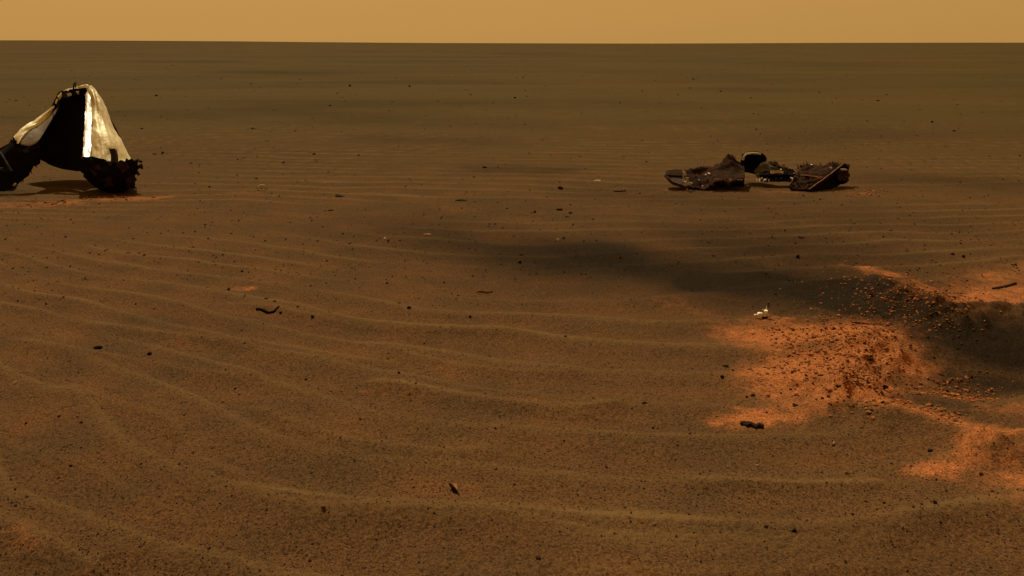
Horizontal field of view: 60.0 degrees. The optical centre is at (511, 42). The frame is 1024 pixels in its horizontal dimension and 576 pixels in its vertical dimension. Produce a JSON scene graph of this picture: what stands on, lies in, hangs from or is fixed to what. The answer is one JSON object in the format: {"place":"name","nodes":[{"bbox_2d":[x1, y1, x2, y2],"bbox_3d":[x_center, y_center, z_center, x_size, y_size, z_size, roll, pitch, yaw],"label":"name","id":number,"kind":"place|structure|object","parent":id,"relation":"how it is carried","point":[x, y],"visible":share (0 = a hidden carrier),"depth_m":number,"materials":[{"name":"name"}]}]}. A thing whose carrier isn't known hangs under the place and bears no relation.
{"place":"outdoors","nodes":[
{"label":"outdoors","id":0,"kind":"place"},
{"bbox_2d":[2,62,1001,157],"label":"gravel","id":1,"kind":"structure","parent":0,"point":[508,118],"depth_m":20.05,"materials":[{"name":"brown stone"}]},
{"bbox_2d":[0,40,1023,575],"bbox_3d":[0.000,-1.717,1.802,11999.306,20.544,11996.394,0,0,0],"label":"ground","id":2,"kind":"structure","parent":0,"point":[972,92],"depth_m":4.88,"materials":[{"name":"brown sand"}]},
{"bbox_2d":[0,82,142,192],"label":"heat shield","id":3,"kind":"object","parent":2,"relation":"on","point":[74,129],"visible":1,"depth_m":9.13,"materials":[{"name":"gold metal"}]},
{"bbox_2d":[256,306,279,313],"bbox_3d":[-1.361,1.481,4.914,0.135,0.034,0.054,0,0,4],"label":"bent strip","id":4,"kind":"object","parent":2,"relation":"on","point":[266,311],"visible":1,"depth_m":4.91,"materials":[{"name":"metal"}]},
{"bbox_2d":[0,189,887,207],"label":"soil crumbs","id":5,"kind":"object","parent":2,"relation":"on","point":[64,200],"visible":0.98,"depth_m":8.57,"materials":[{"name":"brown soil"}]},
{"bbox_2d":[449,483,457,492],"bbox_3d":[-0.191,1.473,2.932,0.016,0.032,0.048,0,0,-42],"label":"debris shard","id":6,"kind":"object","parent":2,"relation":"on","point":[453,486],"visible":1,"depth_m":2.93,"materials":[{"name":"metal"}]},
{"bbox_2d":[477,290,492,292],"bbox_3d":[-0.161,1.492,5.301,0.100,0.022,0.032,0,0,-7],"label":"debris flake","id":7,"kind":"object","parent":2,"relation":"on","point":[487,291],"visible":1,"depth_m":5.30,"materials":[{"name":"stone"}]},
{"bbox_2d":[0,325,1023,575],"bbox_3d":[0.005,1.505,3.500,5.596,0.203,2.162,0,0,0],"label":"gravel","id":8,"kind":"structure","parent":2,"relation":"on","point":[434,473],"depth_m":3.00,"materials":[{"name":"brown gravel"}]},
{"bbox_2d":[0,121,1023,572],"bbox_3d":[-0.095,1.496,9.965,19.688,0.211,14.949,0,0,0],"label":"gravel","id":9,"kind":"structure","parent":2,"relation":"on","point":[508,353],"depth_m":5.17,"materials":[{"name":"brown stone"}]},
{"bbox_2d":[614,187,625,191],"bbox_3d":[1.083,1.477,8.898,0.135,0.047,0.027,0,0,-18],"label":"pale scrap","id":10,"kind":"object","parent":2,"relation":"on","point":[623,190],"visible":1,"depth_m":8.90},
{"bbox_2d":[664,154,744,190],"bbox_3d":[2.033,1.364,9.315,0.929,0.343,0.575,0,0,0],"label":"heat shield fragment","id":11,"kind":"object","parent":2,"relation":"on","point":[728,171],"visible":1,"depth_m":9.20,"materials":[{"name":"brown metal"}]},
{"bbox_2d":[740,421,763,428],"bbox_3d":[0.934,1.492,3.457,0.093,0.021,0.038,0,0,24],"label":"debris slab","id":12,"kind":"object","parent":2,"relation":"on","point":[747,424],"depth_m":3.45,"materials":[{"name":"metal"}]},
{"bbox_2d":[754,301,769,318],"bbox_3d":[1.349,1.447,4.786,0.086,0.094,0.032,0,0,0],"label":"metal fitting","id":13,"kind":"object","parent":2,"relation":"on","point":[765,312],"visible":1,"depth_m":4.78,"materials":[{"name":"silver metal"}]},
{"bbox_2d":[740,151,795,182],"bbox_3d":[2.673,1.323,9.370,0.609,0.307,0.492,0,0,35],"label":"heat shield fragment","id":14,"kind":"object","parent":2,"relation":"on","point":[757,164],"visible":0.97,"depth_m":9.40,"materials":[{"name":"black metal"}]},
{"bbox_2d":[789,161,849,191],"bbox_3d":[3.191,1.395,9.285,0.841,0.272,0.441,0,0,-22],"label":"heat shield fragment","id":15,"kind":"object","parent":2,"relation":"on","point":[810,177],"visible":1,"depth_m":9.23,"materials":[{"name":"brown metal"}]},
{"bbox_2d":[709,261,1020,413],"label":"soil crumbs","id":16,"kind":"object","parent":2,"relation":"on","point":[859,362],"visible":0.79,"depth_m":4.35,"materials":[{"name":"brown soil"}]},
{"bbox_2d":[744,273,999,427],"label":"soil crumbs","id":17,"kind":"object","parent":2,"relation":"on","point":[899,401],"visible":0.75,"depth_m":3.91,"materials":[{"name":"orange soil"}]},
{"bbox_2d":[992,282,1016,288],"bbox_3d":[3.016,1.494,5.433,0.263,0.023,0.022,0,0,-34],"label":"debris bar","id":18,"kind":"object","parent":2,"relation":"on","point":[1007,285],"visible":1,"depth_m":5.43,"materials":[{"name":"brown metal"}]},
{"bbox_2d":[0,0,1023,43],"label":"sky","id":19,"kind":"structure","parent":0,"point":[368,21],"materials":[{"name":"orange"}]}
]}

